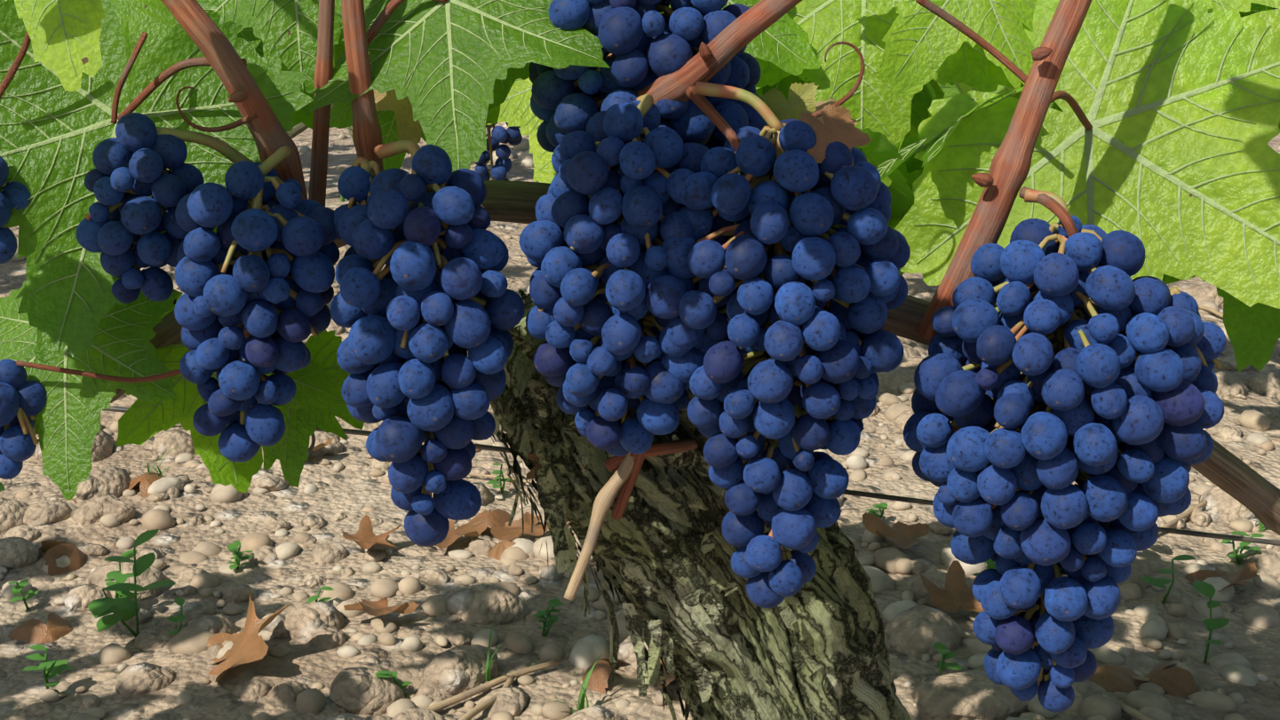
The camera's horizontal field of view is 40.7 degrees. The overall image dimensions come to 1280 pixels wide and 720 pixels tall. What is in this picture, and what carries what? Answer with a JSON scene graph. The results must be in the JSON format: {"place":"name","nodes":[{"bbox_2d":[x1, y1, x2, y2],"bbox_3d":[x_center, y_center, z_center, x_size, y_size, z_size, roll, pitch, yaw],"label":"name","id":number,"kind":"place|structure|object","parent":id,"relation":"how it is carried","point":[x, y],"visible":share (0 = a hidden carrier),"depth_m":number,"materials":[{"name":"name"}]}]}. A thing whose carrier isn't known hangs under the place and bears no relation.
{"place":"outdoors","nodes":[
{"label":"outdoors","id":0,"kind":"place"},
{"bbox_2d":[5,0,105,91],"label":"grape leaf","id":1,"kind":"object","parent":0,"point":[64,35],"visible":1,"depth_m":0.56,"materials":[{"name":"green plant"}]},
{"bbox_2d":[347,126,355,147],"bbox_3d":[-0.523,-0.440,2.842,0.906,0.505,0.086,3,17,10],"label":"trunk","id":2,"kind":"object","parent":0,"point":[350,130],"depth_m":2.82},
{"bbox_2d":[286,103,736,224],"bbox_3d":[0.066,-0.104,1.736,0.906,0.499,0.077,3,17,10],"label":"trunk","id":3,"kind":"object","parent":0,"point":[297,130],"depth_m":1.77,"materials":[{"name":"brown wood"}]},
{"bbox_2d":[0,123,1279,719],"bbox_3d":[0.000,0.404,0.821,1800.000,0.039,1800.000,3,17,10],"label":"ground","id":4,"kind":"structure","parent":0,"point":[82,644],"depth_m":1.50,"materials":[{"name":"soil"}]},
{"bbox_2d":[7,580,39,610],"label":"weed","id":5,"kind":"object","parent":4,"relation":"on","point":[18,588],"visible":0.85,"depth_m":1.46,"materials":[{"name":"green plant"}]},
{"bbox_2d":[7,612,72,643],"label":"dry leaf","id":6,"kind":"object","parent":4,"relation":"on","point":[56,627],"visible":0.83,"depth_m":1.41,"materials":[{"name":"brown plant"}]},
{"bbox_2d":[22,644,74,689],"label":"weed","id":7,"kind":"object","parent":4,"relation":"on","point":[51,669],"visible":1,"depth_m":1.28,"materials":[{"name":"green plant"}]},
{"bbox_2d":[39,540,86,576],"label":"dry leaf","id":8,"kind":"object","parent":4,"relation":"on","point":[55,550],"visible":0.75,"depth_m":1.54,"materials":[{"name":"brown plant"}]},
{"bbox_2d":[104,549,141,613],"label":"weed","id":9,"kind":"object","parent":4,"relation":"on","point":[118,576],"visible":0.71,"depth_m":1.44,"materials":[{"name":"green plant"}]},
{"bbox_2d":[87,529,175,637],"bbox_3d":[-0.414,0.188,1.389,0.079,0.081,0.052,-15,23,-41],"label":"weed","id":10,"kind":"object","parent":4,"relation":"on","point":[128,610],"visible":0.96,"depth_m":1.39,"materials":[{"name":"green plant"}]},
{"bbox_2d":[127,471,164,497],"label":"dry leaf","id":11,"kind":"object","parent":4,"relation":"on","point":[147,480],"visible":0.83,"depth_m":1.69,"materials":[{"name":"brown plant"}]},
{"bbox_2d":[166,597,184,635],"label":"weed","id":12,"kind":"object","parent":4,"relation":"on","point":[180,602],"visible":0.94,"depth_m":1.37,"materials":[{"name":"green plant"}]},
{"bbox_2d":[227,540,254,570],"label":"weed","id":13,"kind":"object","parent":4,"relation":"on","point":[234,550],"visible":1,"depth_m":1.54,"materials":[{"name":"green plant"}]},
{"bbox_2d":[206,595,293,683],"bbox_3d":[-0.301,0.209,1.316,0.084,0.017,0.080,-42,23,0],"label":"dry leaf","id":14,"kind":"object","parent":4,"relation":"on","point":[250,645],"visible":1,"depth_m":1.32,"materials":[{"name":"brown plant"}]},
{"bbox_2d":[306,587,333,603],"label":"weed","id":15,"kind":"object","parent":4,"relation":"on","point":[313,599],"visible":0.71,"depth_m":1.44,"materials":[{"name":"green plant"}]},
{"bbox_2d":[311,437,333,451],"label":"dry leaf","id":16,"kind":"object","parent":4,"relation":"on","point":[322,445],"visible":0.23,"depth_m":1.78,"materials":[{"name":"brown plant"}]},
{"bbox_2d":[341,515,401,549],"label":"dry leaf","id":17,"kind":"object","parent":4,"relation":"on","point":[364,537],"visible":1,"depth_m":1.57,"materials":[{"name":"brown plant"}]},
{"bbox_2d":[343,596,419,616],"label":"dry leaf","id":18,"kind":"object","parent":4,"relation":"on","point":[377,608],"visible":0.98,"depth_m":1.40,"materials":[{"name":"brown plant"}]},
{"bbox_2d":[374,670,412,698],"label":"weed","id":19,"kind":"object","parent":4,"relation":"on","point":[393,675],"visible":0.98,"depth_m":1.28,"materials":[{"name":"green plant"}]},
{"bbox_2d":[434,520,487,549],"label":"dry leaf","id":20,"kind":"object","parent":4,"relation":"on","point":[454,535],"visible":0.6,"depth_m":1.59,"materials":[{"name":"brown plant"}]},
{"bbox_2d":[466,508,510,536],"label":"dry leaf","id":21,"kind":"object","parent":4,"relation":"on","point":[496,518],"visible":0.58,"depth_m":1.62,"materials":[{"name":"brown plant"}]},
{"bbox_2d":[485,462,509,493],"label":"weed","id":22,"kind":"object","parent":4,"relation":"on","point":[499,482],"visible":0.92,"depth_m":1.70,"materials":[{"name":"green plant"}]},
{"bbox_2d":[487,539,516,560],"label":"dry leaf","id":23,"kind":"object","parent":4,"relation":"on","point":[496,551],"visible":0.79,"depth_m":1.56,"materials":[{"name":"brown plant"}]},
{"bbox_2d":[490,511,548,540],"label":"dry leaf","id":24,"kind":"object","parent":4,"relation":"on","point":[512,531],"visible":0.79,"depth_m":1.58,"materials":[{"name":"brown plant"}]},
{"bbox_2d":[533,598,564,637],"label":"weed","id":25,"kind":"object","parent":4,"relation":"on","point":[553,603],"visible":0.9,"depth_m":1.39,"materials":[{"name":"green plant"}]},
{"bbox_2d":[581,658,629,694],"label":"dry leaf","id":26,"kind":"object","parent":4,"relation":"on","point":[600,676],"visible":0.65,"depth_m":1.31,"materials":[{"name":"brown plant"}]},
{"bbox_2d":[0,182,1269,713],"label":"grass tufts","id":27,"kind":"object","parent":4,"relation":"on","point":[488,667],"visible":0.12,"depth_m":1.31,"materials":[{"name":"green plant"}]},
{"bbox_2d":[0,245,1279,719],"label":"stones","id":28,"kind":"object","parent":4,"relation":"on","point":[361,687],"visible":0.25,"depth_m":1.42,"materials":[{"name":"beige stone"}]},
{"bbox_2d":[0,286,1279,719],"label":"pebbles","id":29,"kind":"object","parent":4,"relation":"on","point":[1144,698],"visible":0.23,"depth_m":1.46,"materials":[{"name":"beige stone"}]},
{"bbox_2d":[10,121,1279,315],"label":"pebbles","id":30,"kind":"object","parent":4,"relation":"on","point":[526,157],"visible":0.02,"depth_m":3.38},
{"bbox_2d":[37,405,1279,546],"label":"trellis wire","id":31,"kind":"object","parent":4,"relation":"on","point":[897,498],"visible":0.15,"depth_m":0.82,"materials":[{"name":"metal"}]},
{"bbox_2d":[657,659,675,689],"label":"dry leaf","id":32,"kind":"object","parent":4,"relation":"on","point":[668,679],"visible":0.02,"depth_m":1.29,"materials":[{"name":"brown plant"}]},
{"bbox_2d":[489,288,911,719],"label":"vine trunk","id":33,"kind":"object","parent":4,"relation":"on","point":[711,634],"visible":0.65,"depth_m":0.76,"materials":[{"name":"brown plant"}]},
{"bbox_2d":[32,180,550,434],"bbox_3d":[-0.169,-0.017,0.726,0.324,0.122,0.039,-1,17,-2],"label":"vine branch","id":34,"kind":"object","parent":33,"relation":"on","point":[510,201],"visible":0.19,"depth_m":0.70,"materials":[{"name":"brown plant"}]},
{"bbox_2d":[0,280,182,500],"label":"leaf","id":35,"kind":"object","parent":34,"relation":"attached to","point":[67,423],"visible":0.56,"depth_m":0.70,"materials":[{"name":"green plant"}]},
{"bbox_2d":[0,358,46,479],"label":"grape cluster","id":36,"kind":"object","parent":35,"relation":"attached to","point":[22,401],"visible":1,"depth_m":0.70,"materials":[{"name":"blue food"}]},
{"bbox_2d":[15,360,181,382],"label":"leaf stem","id":37,"kind":"object","parent":35,"relation":"attached to","point":[165,375],"visible":0.92,"depth_m":0.70,"materials":[{"name":"brown plant"}]},
{"bbox_2d":[0,0,313,363],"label":"leaf","id":38,"kind":"object","parent":34,"relation":"attached to","point":[53,133],"visible":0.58,"depth_m":0.70,"materials":[{"name":"green plant"}]},
{"bbox_2d":[0,156,30,263],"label":"grape cluster","id":39,"kind":"object","parent":38,"relation":"attached to","point":[13,194],"visible":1,"depth_m":0.69,"materials":[{"name":"blue food"}]},
{"bbox_2d":[0,31,31,99],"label":"leaf stem","id":40,"kind":"object","parent":38,"relation":"attached to","point":[5,83],"visible":0.62,"depth_m":0.68,"materials":[{"name":"brown plant"}]},
{"bbox_2d":[111,31,148,123],"bbox_3d":[-0.203,-0.113,0.687,0.013,0.035,0.014,3,17,10],"label":"petiole","id":41,"kind":"object","parent":38,"relation":"attached to","point":[128,69],"visible":1,"depth_m":0.68,"materials":[{"name":"brown plant"}]},
{"bbox_2d":[75,112,254,303],"bbox_3d":[-0.186,-0.059,0.670,0.064,0.076,0.043,3,17,10],"label":"grape cluster","id":42,"kind":"object","parent":38,"relation":"attached to","point":[137,157],"visible":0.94,"depth_m":0.66,"materials":[{"name":"blue food"}]},
{"bbox_2d":[160,0,307,200],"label":"vine shoot","id":43,"kind":"object","parent":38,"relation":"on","point":[214,45],"visible":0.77,"depth_m":0.66,"materials":[{"name":"brown plant"}]},
{"bbox_2d":[175,86,257,132],"bbox_3d":[-0.163,-0.097,0.665,0.031,0.018,0.010,3,17,10],"label":"tendril","id":44,"kind":"object","parent":43,"relation":"attached to","point":[239,123],"visible":0.92,"depth_m":0.67,"materials":[{"name":"brown plant"}]},
{"bbox_2d":[227,89,246,103],"bbox_3d":[-0.153,-0.101,0.659,0.007,0.005,0.005,3,17,10],"label":"bud","id":45,"kind":"object","parent":43,"relation":"attached to","point":[237,96],"visible":1,"depth_m":0.66,"materials":[{"name":"brown plant"}]},
{"bbox_2d":[174,145,340,462],"bbox_3d":[-0.148,-0.019,0.669,0.065,0.126,0.060,3,17,10],"label":"grape cluster","id":46,"kind":"object","parent":38,"relation":"attached to","point":[257,263],"visible":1,"depth_m":0.65,"materials":[{"name":"blue food"}]},
{"bbox_2d":[115,294,341,492],"bbox_3d":[-0.176,0.010,0.728,0.098,0.101,0.015,-13,-18,-10],"label":"leaf","id":47,"kind":"object","parent":34,"relation":"attached to","point":[140,422],"visible":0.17,"depth_m":0.73,"materials":[{"name":"green plant"}]},
{"bbox_2d":[262,329,364,487],"bbox_3d":[-0.153,0.020,0.750,0.072,0.070,0.008,3,-15,6],"label":"leaf","id":48,"kind":"object","parent":34,"relation":"attached to","point":[289,449],"visible":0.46,"depth_m":0.75,"materials":[{"name":"green plant"}]},
{"bbox_2d":[308,0,334,206],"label":"vine shoot","id":49,"kind":"object","parent":34,"relation":"on","point":[323,72],"visible":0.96,"depth_m":0.69,"materials":[{"name":"brown plant"}]},
{"bbox_2d":[341,0,383,175],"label":"vine shoot","id":50,"kind":"object","parent":34,"relation":"on","point":[367,134],"visible":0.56,"depth_m":0.67,"materials":[{"name":"brown plant"}]},
{"bbox_2d":[373,89,422,154],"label":"leaf","id":51,"kind":"object","parent":34,"relation":"on","point":[408,128],"visible":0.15,"depth_m":0.71,"materials":[{"name":"beige plant"}]},
{"bbox_2d":[330,139,524,547],"bbox_3d":[-0.081,-0.003,0.665,0.072,0.163,0.065,3,17,10],"label":"grape cluster","id":52,"kind":"object","parent":34,"relation":"hanging from","point":[433,302],"visible":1,"depth_m":0.65,"materials":[{"name":"blue food"}]},
{"bbox_2d":[333,156,381,257],"bbox_3d":[-0.104,-0.055,0.664,0.029,0.047,0.023,3,17,10],"label":"grape cluster","id":53,"kind":"object","parent":52,"relation":"attached to","point":[355,180],"visible":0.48,"depth_m":0.66,"materials":[{"name":"blue food"}]},
{"bbox_2d":[307,0,609,172],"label":"leaf","id":54,"kind":"object","parent":34,"relation":"attached to","point":[442,65],"visible":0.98,"depth_m":0.67,"materials":[{"name":"green plant"}]},
{"bbox_2d":[525,453,541,480],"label":"dried leaf","id":55,"kind":"object","parent":33,"relation":"on","point":[530,474],"visible":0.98,"depth_m":0.73,"materials":[{"name":"brown plant"}]},
{"bbox_2d":[563,452,634,601],"bbox_3d":[-0.014,0.062,0.707,0.041,0.070,0.008,-10,19,-29],"label":"dry stick","id":56,"kind":"object","parent":33,"relation":"attached to","point":[607,495],"visible":0.75,"depth_m":0.70,"materials":[{"name":"wood"}]},
{"bbox_2d":[518,94,728,456],"bbox_3d":[-0.004,-0.029,0.667,0.080,0.145,0.074,3,17,10],"label":"grape cluster","id":57,"kind":"object","parent":33,"relation":"on","point":[604,290],"visible":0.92,"depth_m":0.65,"materials":[{"name":"blue food"}]},
{"bbox_2d":[611,452,645,520],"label":"dry spur","id":58,"kind":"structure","parent":33,"relation":"attached to","point":[623,498],"depth_m":0.71,"materials":[{"name":"brown plant"}]},
{"bbox_2d":[528,0,767,174],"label":"grape cluster","id":59,"kind":"object","parent":33,"relation":"on","point":[644,43],"visible":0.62,"depth_m":0.67,"materials":[{"name":"blue food"}]},
{"bbox_2d":[604,438,697,471],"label":"dry spur","id":60,"kind":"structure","parent":33,"relation":"attached to","point":[612,464],"depth_m":0.70,"materials":[{"name":"brown plant"}]},
{"bbox_2d":[636,0,802,105],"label":"vine shoot","id":61,"kind":"object","parent":33,"relation":"attached to","point":[730,42],"visible":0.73,"depth_m":0.66,"materials":[{"name":"brown plant"}]},
{"bbox_2d":[699,41,712,61],"bbox_3d":[0.025,-0.117,0.653,0.005,0.007,0.005,3,17,10],"label":"bud","id":62,"kind":"object","parent":61,"relation":"attached to","point":[705,52],"visible":1,"depth_m":0.65,"materials":[{"name":"brown plant"}]},
{"bbox_2d":[685,85,746,175],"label":"leaf stalk","id":63,"kind":"object","parent":61,"relation":"attached to","point":[708,109],"visible":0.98,"depth_m":0.65,"materials":[{"name":"brown plant"}]},
{"bbox_2d":[654,80,910,609],"bbox_3d":[0.053,-0.001,0.667,0.096,0.212,0.089,3,17,10],"label":"grape cluster","id":64,"kind":"object","parent":61,"relation":"hanging from","point":[787,298],"visible":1,"depth_m":0.64,"materials":[{"name":"blue food"}]},
{"bbox_2d":[798,97,857,125],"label":"leaf","id":65,"kind":"object","parent":64,"relation":"on","point":[820,105],"visible":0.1,"depth_m":0.70,"materials":[{"name":"beige plant"}]},
{"bbox_2d":[798,103,871,167],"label":"dried leaf","id":66,"kind":"object","parent":64,"relation":"on","point":[838,125],"visible":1,"depth_m":0.64,"materials":[{"name":"brown plant"}]},
{"bbox_2d":[810,41,864,118],"bbox_3d":[0.075,-0.107,0.664,0.022,0.031,0.007,3,17,10],"label":"tendril","id":67,"kind":"object","parent":64,"relation":"on","point":[842,100],"visible":0.79,"depth_m":0.66,"materials":[{"name":"brown plant"}]},
{"bbox_2d":[825,182,909,338],"bbox_3d":[0.084,-0.041,0.667,0.035,0.068,0.031,-14,22,-37],"label":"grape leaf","id":68,"kind":"object","parent":64,"relation":"in","point":[863,261],"visible":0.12,"depth_m":0.67,"materials":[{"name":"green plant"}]},
{"bbox_2d":[882,294,1279,535],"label":"vine cane","id":69,"kind":"object","parent":33,"relation":"attached to","point":[1256,494],"visible":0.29,"depth_m":0.75,"materials":[{"name":"brown plant"}]},
{"bbox_2d":[916,0,1092,341],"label":"vine shoot","id":70,"kind":"object","parent":69,"relation":"attached to","point":[1009,168],"visible":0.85,"depth_m":0.67,"materials":[{"name":"brown plant"}]},
{"bbox_2d":[915,0,1027,83],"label":"petiole","id":71,"kind":"object","parent":70,"relation":"attached to","point":[973,35],"visible":0.94,"depth_m":0.69,"materials":[{"name":"brown plant"}]},
{"bbox_2d":[971,173,993,187],"bbox_3d":[0.132,-0.070,0.665,0.009,0.006,0.006,3,17,10],"label":"bud","id":72,"kind":"object","parent":70,"relation":"attached to","point":[983,179],"visible":1,"depth_m":0.66,"materials":[{"name":"brown plant"}]},
{"bbox_2d":[1031,47,1052,61],"bbox_3d":[0.153,-0.117,0.658,0.008,0.005,0.005,3,17,10],"label":"bud","id":73,"kind":"object","parent":70,"relation":"attached to","point":[1039,53],"visible":1,"depth_m":0.66,"materials":[{"name":"brown plant"}]},
{"bbox_2d":[902,189,1224,713],"bbox_3d":[0.166,0.041,0.685,0.122,0.218,0.104,3,17,10],"label":"grape cluster","id":74,"kind":"object","parent":70,"relation":"hanging from","point":[1009,437],"visible":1,"depth_m":0.65,"materials":[{"name":"blue food"}]},
{"bbox_2d":[1018,186,1077,237],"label":"leaf stalk","id":75,"kind":"object","parent":74,"relation":"on","point":[1058,210],"visible":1,"depth_m":0.65,"materials":[{"name":"brown plant"}]},
{"bbox_2d":[1120,286,1226,396],"bbox_3d":[0.211,0.000,0.683,0.040,0.059,0.037,3,17,10],"label":"grape bunch","id":76,"kind":"object","parent":74,"relation":"attached to","point":[1210,346],"visible":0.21,"depth_m":0.67,"materials":[{"name":"blue food"}]},
{"bbox_2d":[177,281,1223,719],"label":"pruned twigs","id":77,"kind":"object","parent":4,"relation":"on","point":[506,679],"visible":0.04,"depth_m":1.30,"materials":[{"name":"wood"}]},
{"bbox_2d":[866,502,888,518],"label":"weed","id":78,"kind":"object","parent":4,"relation":"on","point":[883,506],"visible":0.69,"depth_m":1.63,"materials":[{"name":"green plant"}]},
{"bbox_2d":[862,512,929,548],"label":"dry leaf","id":79,"kind":"object","parent":4,"relation":"on","point":[901,535],"visible":0.98,"depth_m":1.57,"materials":[{"name":"brown plant"}]},
{"bbox_2d":[933,642,962,675],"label":"weed","id":80,"kind":"object","parent":4,"relation":"on","point":[941,648],"visible":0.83,"depth_m":1.28,"materials":[{"name":"green plant"}]},
{"bbox_2d":[920,560,984,613],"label":"dry leaf","id":81,"kind":"object","parent":4,"relation":"on","point":[955,594],"visible":0.9,"depth_m":1.42,"materials":[{"name":"brown plant"}]},
{"bbox_2d":[972,558,995,576],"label":"weed","id":82,"kind":"object","parent":4,"relation":"on","point":[990,563],"visible":0.27,"depth_m":1.45,"materials":[{"name":"green plant"}]},
{"bbox_2d":[1087,664,1142,694],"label":"dry leaf","id":83,"kind":"object","parent":4,"relation":"on","point":[1110,679],"visible":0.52,"depth_m":1.31,"materials":[{"name":"brown plant"}]},
{"bbox_2d":[1138,555,1195,604],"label":"weed","id":84,"kind":"object","parent":4,"relation":"on","point":[1159,583],"visible":0.98,"depth_m":1.46,"materials":[{"name":"green plant"}]},
{"bbox_2d":[1142,660,1199,698],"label":"dry leaf","id":85,"kind":"object","parent":4,"relation":"on","point":[1178,682],"visible":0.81,"depth_m":1.31,"materials":[{"name":"brown plant"}]},
{"bbox_2d":[1192,580,1229,663],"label":"weed","id":86,"kind":"object","parent":4,"relation":"on","point":[1207,591],"visible":0.98,"depth_m":1.36,"materials":[{"name":"green plant"}]},
{"bbox_2d":[1184,563,1258,591],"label":"dry leaf","id":87,"kind":"object","parent":4,"relation":"on","point":[1248,571],"visible":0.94,"depth_m":1.50,"materials":[{"name":"brown plant"}]},
{"bbox_2d":[1220,531,1264,564],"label":"weed","id":88,"kind":"object","parent":4,"relation":"on","point":[1244,545],"visible":0.98,"depth_m":1.55,"materials":[{"name":"green plant"}]},
{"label":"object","id":89,"kind":"object","parent":4,"relation":"on","visible":0},
{"bbox_2d":[110,0,1279,373],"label":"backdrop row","id":90,"kind":"object","parent":89,"relation":"attached to","point":[1254,332],"visible":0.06,"depth_m":0.79,"materials":[{"name":"green plant"}]},
{"bbox_2d":[161,0,342,129],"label":"leaf","id":91,"kind":"object","parent":90,"relation":"attached to","point":[286,31],"visible":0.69,"depth_m":0.72,"materials":[{"name":"green plant"}]},
{"bbox_2d":[487,62,531,111],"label":"leaf","id":92,"kind":"object","parent":90,"relation":"attached to","point":[502,89],"depth_m":0.70,"materials":[{"name":"green plant"}]},
{"bbox_2d":[486,77,557,183],"bbox_3d":[-0.049,-0.172,1.147,0.145,0.146,0.015,2,-25,6],"label":"leaf","id":93,"kind":"object","parent":90,"relation":"attached to","point":[515,109],"visible":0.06,"depth_m":1.15,"materials":[{"name":"green plant"}]},
{"bbox_2d":[659,0,820,76],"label":"leaf","id":94,"kind":"object","parent":90,"relation":"on","point":[783,43],"visible":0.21,"depth_m":0.76,"materials":[{"name":"green plant"}]},
{"bbox_2d":[759,82,818,130],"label":"grape leaf","id":95,"kind":"object","parent":90,"relation":"attached to","point":[801,98],"visible":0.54,"depth_m":0.72,"materials":[{"name":"green plant"}]},
{"bbox_2d":[762,74,936,129],"bbox_3d":[0.110,-0.174,0.849,0.142,0.140,0.014,-30,1,-12],"label":"leaf","id":96,"kind":"object","parent":90,"relation":"on","point":[923,99],"visible":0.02,"depth_m":0.85,"materials":[{"name":"green plant"}]},
{"bbox_2d":[743,0,1022,186],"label":"leaf","id":97,"kind":"object","parent":90,"relation":"attached to","point":[863,27],"visible":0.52,"depth_m":0.77,"materials":[{"name":"green plant"}]},
{"bbox_2d":[874,0,1037,101],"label":"leaf","id":98,"kind":"object","parent":90,"relation":"attached to","point":[922,43],"visible":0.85,"depth_m":0.74,"materials":[{"name":"green plant"}]},
{"bbox_2d":[953,82,1014,100],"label":"leaf","id":99,"kind":"object","parent":90,"relation":"attached to","point":[963,88],"visible":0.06,"depth_m":1.05,"materials":[{"name":"green plant"}]},
{"bbox_2d":[895,0,1279,415],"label":"leaf","id":100,"kind":"object","parent":90,"relation":"attached to","point":[1154,138],"visible":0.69,"depth_m":0.72,"materials":[{"name":"green plant"}]},
{"bbox_2d":[1205,0,1279,90],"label":"leaf","id":101,"kind":"object","parent":90,"relation":"attached to","point":[1237,6],"visible":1,"depth_m":0.73,"materials":[{"name":"green plant"}]},
{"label":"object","id":102,"kind":"object","parent":4,"relation":"on","visible":0},
{"bbox_2d":[473,122,522,180],"bbox_3d":[-0.155,-0.231,1.746,0.079,0.159,0.068,3,17,10],"label":"cluster row","id":103,"kind":"object","parent":102,"relation":"attached to","point":[501,168],"visible":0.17,"depth_m":1.74,"materials":[{"name":"blue food"}]}
]}

